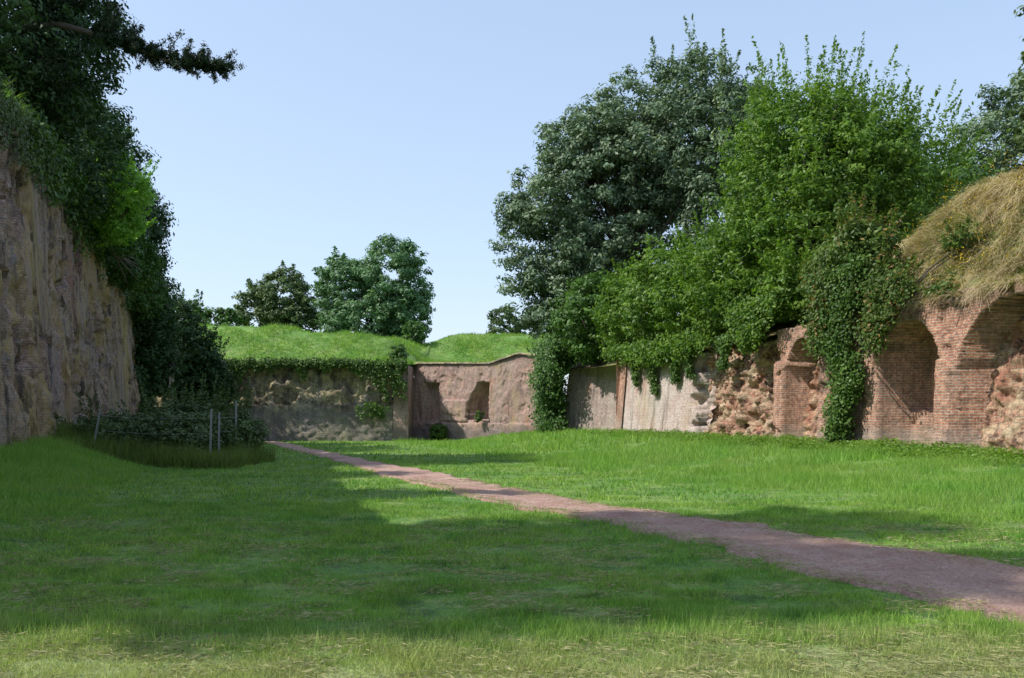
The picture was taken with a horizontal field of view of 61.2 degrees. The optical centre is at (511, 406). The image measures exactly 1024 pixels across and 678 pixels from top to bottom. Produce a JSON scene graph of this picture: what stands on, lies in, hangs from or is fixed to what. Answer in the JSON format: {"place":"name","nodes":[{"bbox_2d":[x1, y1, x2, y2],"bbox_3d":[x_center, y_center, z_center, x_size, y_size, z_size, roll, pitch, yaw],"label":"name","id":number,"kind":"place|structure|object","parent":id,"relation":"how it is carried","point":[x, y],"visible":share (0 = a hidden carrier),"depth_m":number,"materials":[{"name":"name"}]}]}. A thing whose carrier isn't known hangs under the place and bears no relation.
{"place":"outdoors","nodes":[
{"label":"outdoors","id":0,"kind":"place"},
{"bbox_2d":[48,417,281,468],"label":"thicket grass","id":1,"kind":"structure","parent":0,"point":[228,458],"depth_m":28.22,"materials":[{"name":"green plant"}]},
{"bbox_2d":[181,326,575,373],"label":"rampart hill","id":2,"kind":"structure","parent":0,"point":[241,350],"depth_m":76.30,"materials":[{"name":"green plant"}]},
{"bbox_2d":[172,288,243,325],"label":"shrub","id":3,"kind":"object","parent":2,"relation":"on","point":[225,316],"visible":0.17,"depth_m":91.91,"materials":[{"name":"green plant"}]},
{"bbox_2d":[230,260,321,332],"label":"lime tree","id":4,"kind":"object","parent":2,"relation":"on","point":[298,310],"visible":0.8,"depth_m":104.13,"materials":[{"name":"green plant"}]},
{"bbox_2d":[308,233,435,340],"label":"chestnut tree","id":5,"kind":"object","parent":2,"relation":"on","point":[392,307],"visible":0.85,"depth_m":98.30,"materials":[{"name":"green plant"}]},
{"bbox_2d":[386,343,408,359],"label":"shrub","id":6,"kind":"object","parent":2,"relation":"on","point":[398,351],"visible":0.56,"depth_m":72.03,"materials":[{"name":"green plant"}]},
{"bbox_2d":[400,320,427,344],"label":"shrub","id":7,"kind":"object","parent":2,"relation":"on","point":[414,329],"visible":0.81,"depth_m":86.52,"materials":[{"name":"green plant"}]},
{"bbox_2d":[485,305,543,334],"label":"shrub","id":8,"kind":"object","parent":2,"relation":"on","point":[498,321],"visible":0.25,"depth_m":104.34,"materials":[{"name":"green plant"}]},
{"bbox_2d":[0,431,1023,677],"bbox_3d":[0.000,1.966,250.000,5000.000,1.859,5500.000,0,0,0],"label":"ground","id":9,"kind":"structure","parent":0,"point":[436,605],"depth_m":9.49,"materials":[{"name":"green plant"}]},
{"bbox_2d":[0,94,143,447],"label":"bastion wall","id":10,"kind":"structure","parent":9,"relation":"on","point":[66,323],"depth_m":29.59,"materials":[{"name":"stone"}]},
{"bbox_2d":[0,69,62,193],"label":"ivy","id":11,"kind":"object","parent":10,"relation":"attached to","point":[12,112],"visible":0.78,"depth_m":25.52,"materials":[{"name":"green plant"}]},
{"bbox_2d":[22,96,137,315],"bbox_3d":[-20.696,-7.714,44.582,1.823,4.309,37.847,0,0,-18],"label":"ivy","id":12,"kind":"object","parent":10,"relation":"attached to","point":[63,196],"visible":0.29,"depth_m":31.64,"materials":[{"name":"green plant"}]},
{"bbox_2d":[42,90,161,268],"bbox_3d":[-24.072,-13.173,47.246,9.388,12.575,16.115,0,0,-32],"label":"ivy clad tree","id":13,"kind":"object","parent":10,"relation":"attached to","point":[137,155],"visible":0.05,"depth_m":47.00,"materials":[{"name":"green plant"}]},
{"bbox_2d":[48,154,172,319],"bbox_3d":[-20.232,-7.713,44.266,3.805,4.179,31.836,0,0,-18],"label":"overhanging shrub","id":14,"kind":"object","parent":10,"relation":"on","point":[138,281],"visible":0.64,"depth_m":48.21,"materials":[{"name":"green plant"}]},
{"bbox_2d":[89,149,160,247],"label":"bright shrub","id":15,"kind":"object","parent":10,"relation":"on","point":[115,220],"visible":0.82,"depth_m":37.51,"materials":[{"name":"green plant"}]},
{"bbox_2d":[133,314,158,414],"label":"ivy","id":16,"kind":"object","parent":10,"relation":"attached to","point":[144,376],"visible":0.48,"depth_m":58.25,"materials":[{"name":"green plant"}]},
{"bbox_2d":[93,408,100,443],"bbox_3d":[-13.750,0.875,28.599,0.360,1.650,0.087,0,0,0],"label":"fence post","id":17,"kind":"object","parent":9,"relation":"on","point":[97,423],"visible":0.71,"depth_m":28.57,"materials":[{"name":"grey metal"}]},
{"bbox_2d":[54,373,270,455],"bbox_3d":[-12.588,0.496,32.720,6.772,3.719,7.673,0,0,0],"label":"bramble thicket","id":18,"kind":"object","parent":9,"relation":"on","point":[181,422],"visible":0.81,"depth_m":31.58,"materials":[{"name":"green plant"}]},
{"bbox_2d":[101,415,232,433],"bbox_3d":[-11.799,0.610,30.298,3.603,0.628,3.404,0,0,0],"label":"fence wire","id":19,"kind":"object","parent":9,"relation":"on","point":[199,418],"visible":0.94,"depth_m":28.78,"materials":[{"name":"grey metal"}]},
{"bbox_2d":[169,353,179,403],"bbox_3d":[-24.031,-0.900,61.357,0.608,6.000,1.834,0,0,-11],"label":"trunk","id":20,"kind":"object","parent":9,"relation":"on","point":[171,379],"visible":0.14,"depth_m":60.91,"materials":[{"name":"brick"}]},
{"bbox_2d":[160,278,241,415],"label":"alder tree","id":21,"kind":"object","parent":9,"relation":"on","point":[206,358],"visible":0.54,"depth_m":66.87,"materials":[{"name":"green plant"}]},
{"bbox_2d":[209,409,211,456],"bbox_3d":[-10.025,1.040,28.799,0.111,1.920,0.087,0,0,0],"label":"fence post","id":22,"kind":"object","parent":9,"relation":"on","point":[210,427],"visible":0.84,"depth_m":28.77,"materials":[{"name":"grey metal"}]},
{"bbox_2d":[218,412,220,451],"bbox_3d":[-10.291,1.100,30.399,0.096,1.800,0.087,0,0,0],"label":"fence post","id":23,"kind":"object","parent":9,"relation":"on","point":[219,437],"visible":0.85,"depth_m":30.37,"materials":[{"name":"grey metal"}]},
{"bbox_2d":[235,401,236,443],"bbox_3d":[-10.201,0.900,31.999,0.087,2.200,0.087,0,0,0],"label":"fence post","id":24,"kind":"object","parent":9,"relation":"on","point":[235,417],"visible":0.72,"depth_m":31.97,"materials":[{"name":"grey metal"}]},
{"bbox_2d":[152,367,409,440],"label":"curtain wall","id":25,"kind":"structure","parent":9,"relation":"on","point":[287,403],"depth_m":70.59,"materials":[{"name":"stone"}]},
{"bbox_2d":[191,355,407,402],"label":"ivy","id":26,"kind":"object","parent":25,"relation":"attached to","point":[357,366],"visible":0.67,"depth_m":69.71,"materials":[{"name":"green plant"}]},
{"bbox_2d":[355,400,389,419],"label":"ivy","id":27,"kind":"object","parent":25,"relation":"attached to","point":[373,407],"visible":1,"depth_m":69.50,"materials":[{"name":"green plant"}]},
{"bbox_2d":[393,366,408,440],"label":"corner quoin","id":28,"kind":"object","parent":9,"relation":"on","point":[400,416],"visible":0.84,"depth_m":70.00,"materials":[{"name":"grey stone"}]},
{"bbox_2d":[393,365,413,439],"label":"wall return","id":29,"kind":"object","parent":9,"relation":"on","point":[410,411],"depth_m":72.04,"materials":[{"name":"brown brick"}]},
{"bbox_2d":[428,423,449,440],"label":"bush","id":30,"kind":"object","parent":9,"relation":"on","point":[440,431],"visible":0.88,"depth_m":70.57,"materials":[{"name":"green plant"}]},
{"bbox_2d":[413,353,537,439],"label":"casemate flank","id":31,"kind":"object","parent":9,"relation":"on","point":[454,397],"visible":0.82,"depth_m":70.74,"materials":[{"name":"brown stone"}]},
{"bbox_2d":[474,410,484,422],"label":"sapling","id":32,"kind":"object","parent":31,"relation":"attached to","point":[477,417],"visible":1,"depth_m":69.18,"materials":[{"name":"green plant"}]},
{"bbox_2d":[525,332,574,432],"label":"ivy","id":33,"kind":"object","parent":9,"relation":"on","point":[550,370],"visible":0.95,"depth_m":60.52,"materials":[{"name":"green plant"}]},
{"bbox_2d":[563,367,576,429],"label":"end buttress","id":34,"kind":"structure","parent":9,"relation":"on","point":[572,380],"depth_m":61.74,"materials":[{"name":"grey stone"}]},
{"bbox_2d":[571,364,615,430],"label":"curved wall","id":35,"kind":"structure","parent":9,"relation":"on","point":[595,401],"depth_m":59.32,"materials":[{"name":"grey brick"}]},
{"bbox_2d":[616,359,620,417],"bbox_3d":[7.884,-0.200,50.013,3.461,5.000,1.500,0,0,-5],"label":"corner return","id":36,"kind":"object","parent":9,"relation":"on","point":[618,369],"visible":0.08,"depth_m":50.63,"materials":[{"name":"orange brick"}]},
{"bbox_2d":[615,361,625,431],"bbox_3d":[6.435,-0.314,50.237,0.719,4.672,1.076,0,0,-12],"label":"corner quoin","id":37,"kind":"object","parent":9,"relation":"on","point":[618,422],"visible":0.81,"depth_m":50.16,"materials":[{"name":"beige brick"}]},
{"bbox_2d":[586,427,756,442],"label":"nettles","id":38,"kind":"object","parent":9,"relation":"on","point":[665,432],"visible":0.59,"depth_m":39.88,"materials":[{"name":"green plant"}]},
{"bbox_2d":[621,348,731,434],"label":"battered wall","id":39,"kind":"structure","parent":9,"relation":"on","point":[686,404],"depth_m":42.95,"materials":[{"name":"brick"}]},
{"bbox_2d":[628,355,640,388],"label":"ivy","id":40,"kind":"object","parent":39,"relation":"attached to","point":[635,375],"visible":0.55,"depth_m":47.41,"materials":[{"name":"green plant"}]},
{"bbox_2d":[643,364,659,395],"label":"ivy","id":41,"kind":"object","parent":39,"relation":"attached to","point":[653,381],"visible":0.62,"depth_m":44.87,"materials":[{"name":"green plant"}]},
{"bbox_2d":[598,324,715,372],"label":"ivy","id":42,"kind":"object","parent":39,"relation":"attached to","point":[658,350],"visible":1,"depth_m":43.02,"materials":[{"name":"green plant"}]},
{"bbox_2d":[668,355,683,384],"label":"ivy","id":43,"kind":"object","parent":39,"relation":"attached to","point":[675,375],"visible":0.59,"depth_m":42.06,"materials":[{"name":"green plant"}]},
{"bbox_2d":[683,346,695,380],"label":"ivy","id":44,"kind":"object","parent":39,"relation":"attached to","point":[689,367],"visible":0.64,"depth_m":40.41,"materials":[{"name":"green plant"}]},
{"bbox_2d":[704,339,779,436],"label":"ruined wall","id":45,"kind":"structure","parent":9,"relation":"on","point":[744,395],"depth_m":36.54,"materials":[{"name":"stone"}]},
{"bbox_2d":[712,331,736,373],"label":"ivy","id":46,"kind":"object","parent":45,"relation":"attached to","point":[721,346],"visible":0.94,"depth_m":36.95,"materials":[{"name":"green plant"}]},
{"bbox_2d":[802,361,821,439],"bbox_3d":[11.893,-0.230,31.801,1.569,3.977,2.214,0,0,-13],"label":"rubble infill","id":47,"kind":"object","parent":9,"relation":"on","point":[809,424],"visible":0.22,"depth_m":32.54,"materials":[{"name":"stone"}]},
{"bbox_2d":[707,433,1023,467],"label":"nettles","id":48,"kind":"object","parent":9,"relation":"on","point":[797,440],"visible":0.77,"depth_m":23.97,"materials":[{"name":"green plant"}]},
{"bbox_2d":[773,277,1023,450],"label":"arcade wall","id":49,"kind":"structure","parent":9,"relation":"on","point":[929,379],"depth_m":26.72,"materials":[{"name":"orange brick"}]},
{"bbox_2d":[796,259,839,365],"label":"ivy","id":50,"kind":"object","parent":49,"relation":"attached to","point":[815,327],"visible":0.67,"depth_m":29.34,"materials":[{"name":"green plant"}]},
{"bbox_2d":[802,246,871,442],"bbox_3d":[10.741,-1.716,28.427,1.073,6.953,3.909,0,0,-9],"label":"ivy","id":51,"kind":"object","parent":49,"relation":"attached to","point":[846,380],"visible":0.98,"depth_m":27.99,"materials":[{"name":"green plant"}]},
{"bbox_2d":[845,262,914,365],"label":"ivy","id":52,"kind":"object","parent":49,"relation":"attached to","point":[886,293],"visible":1,"depth_m":26.24,"materials":[{"name":"green plant"}]},
{"bbox_2d":[981,319,1023,453],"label":"rubble infill","id":53,"kind":"object","parent":9,"relation":"on","point":[1006,398],"visible":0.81,"depth_m":23.31,"materials":[{"name":"stone"}]},
{"bbox_2d":[0,415,1023,527],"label":"tall grass","id":54,"kind":"structure","parent":0,"point":[40,449],"depth_m":21.49,"materials":[{"name":"green plant"}]},
{"bbox_2d":[8,0,1023,400],"label":"sky","id":55,"kind":"structure","parent":0,"point":[345,124],"materials":[{"name":"blue"}]},
{"bbox_2d":[265,441,1023,622],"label":"path","id":56,"kind":"structure","parent":0,"point":[1003,589],"depth_m":9.64,"materials":[{"name":"brown gravel"}]},
{"bbox_2d":[569,164,1023,369],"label":"rampart mound","id":57,"kind":"object","parent":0,"point":[771,334],"visible":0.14,"depth_m":26.10,"materials":[{"name":"plant"}]},
{"bbox_2d":[540,270,636,368],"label":"elder shrub","id":58,"kind":"object","parent":57,"relation":"on","point":[584,346],"visible":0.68,"depth_m":57.20,"materials":[{"name":"green plant"}]},
{"bbox_2d":[488,13,799,340],"bbox_3d":[10.714,-15.235,63.791,25.818,26.103,13.838,0,0,27],"label":"poplar tree","id":59,"kind":"object","parent":57,"relation":"on","point":[653,183],"visible":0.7,"depth_m":61.79,"materials":[{"name":"green plant"}]},
{"bbox_2d":[586,228,746,356],"bbox_3d":[8.381,-6.133,46.980,6.188,6.982,17.221,0,0,-9],"label":"hornbeam shrub","id":60,"kind":"object","parent":57,"relation":"on","point":[646,303],"visible":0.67,"depth_m":45.41,"materials":[{"name":"green plant"}]},
{"bbox_2d":[707,291,780,355],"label":"ivy","id":61,"kind":"object","parent":57,"relation":"on","point":[747,320],"visible":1,"depth_m":33.99,"materials":[{"name":"green plant"}]},
{"bbox_2d":[682,217,817,343],"bbox_3d":[10.227,-5.029,36.995,4.048,4.253,11.999,0,0,-9],"label":"hazel shrub","id":62,"kind":"object","parent":57,"relation":"on","point":[782,273],"visible":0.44,"depth_m":33.42,"materials":[{"name":"green plant"}]},
{"bbox_2d":[649,31,1010,321],"bbox_3d":[12.787,-9.780,36.971,13.865,13.095,9.427,0,0,0],"label":"hornbeam tree","id":63,"kind":"object","parent":57,"relation":"on","point":[852,145],"visible":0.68,"depth_m":35.19,"materials":[{"name":"green plant"}]},
{"bbox_2d":[796,186,924,306],"bbox_3d":[11.544,-5.229,29.478,3.079,4.043,6.789,0,0,0],"label":"creeper shrub","id":64,"kind":"object","parent":57,"relation":"on","point":[855,232],"visible":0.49,"depth_m":27.98,"materials":[{"name":"green plant"}]},
{"bbox_2d":[843,119,1007,225],"bbox_3d":[22.610,-10.217,49.142,14.958,12.064,11.408,0,0,-35],"label":"maple tree","id":65,"kind":"object","parent":57,"relation":"on","point":[972,177],"visible":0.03,"depth_m":47.33,"materials":[{"name":"green plant"}]},
{"bbox_2d":[875,215,987,299],"bbox_3d":[12.075,-4.340,25.832,2.585,2.604,3.721,0,0,-38],"label":"bramble shrub","id":66,"kind":"object","parent":57,"relation":"on","point":[960,233],"visible":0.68,"depth_m":25.34,"materials":[{"name":"green plant"}]},
{"bbox_2d":[851,193,1023,317],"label":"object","id":67,"kind":"object","parent":57,"relation":"on","point":[964,257],"visible":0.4,"depth_m":25.25,"materials":[{"name":"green plant"}]},
{"bbox_2d":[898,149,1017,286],"bbox_3d":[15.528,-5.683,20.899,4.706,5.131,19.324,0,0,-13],"label":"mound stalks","id":68,"kind":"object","parent":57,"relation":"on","point":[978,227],"visible":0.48,"depth_m":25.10,"materials":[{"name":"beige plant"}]},
{"bbox_2d":[899,149,1023,281],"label":"ragwort flowers","id":69,"kind":"object","parent":57,"relation":"on","point":[1007,255],"visible":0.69,"depth_m":26.07,"materials":[{"name":"yellow plant"}]},
{"bbox_2d":[941,67,1023,198],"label":"willow tree","id":70,"kind":"object","parent":57,"relation":"on","point":[990,121],"visible":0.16,"depth_m":55.08,"materials":[{"name":"green plant"}]},
{"bbox_2d":[1007,5,1023,147],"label":"sycamore tree","id":71,"kind":"object","parent":57,"relation":"on","point":[1017,131],"visible":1,"depth_m":24.11,"materials":[{"name":"green plant"}]},
{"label":"rampart mound","id":72,"kind":"object","parent":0,"visible":0},
{"bbox_2d":[0,0,139,229],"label":"yew tree","id":73,"kind":"object","parent":72,"relation":"on","point":[66,123],"visible":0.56,"depth_m":33.15,"materials":[{"name":"green plant"}]},
{"bbox_2d":[0,0,245,108],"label":"cedar branch","id":74,"kind":"object","parent":73,"relation":"attached to","point":[130,42],"visible":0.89,"depth_m":30.07,"materials":[{"name":"green plant"}]},
{"bbox_2d":[131,183,193,402],"bbox_3d":[-26.184,-8.057,58.025,7.952,15.736,11.569,0,0,0],"label":"holm oak tree","id":75,"kind":"object","parent":72,"relation":"on","point":[162,341],"visible":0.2,"depth_m":58.77,"materials":[{"name":"green plant"}]},
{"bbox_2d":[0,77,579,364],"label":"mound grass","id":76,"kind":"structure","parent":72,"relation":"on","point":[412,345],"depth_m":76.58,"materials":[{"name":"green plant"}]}
]}

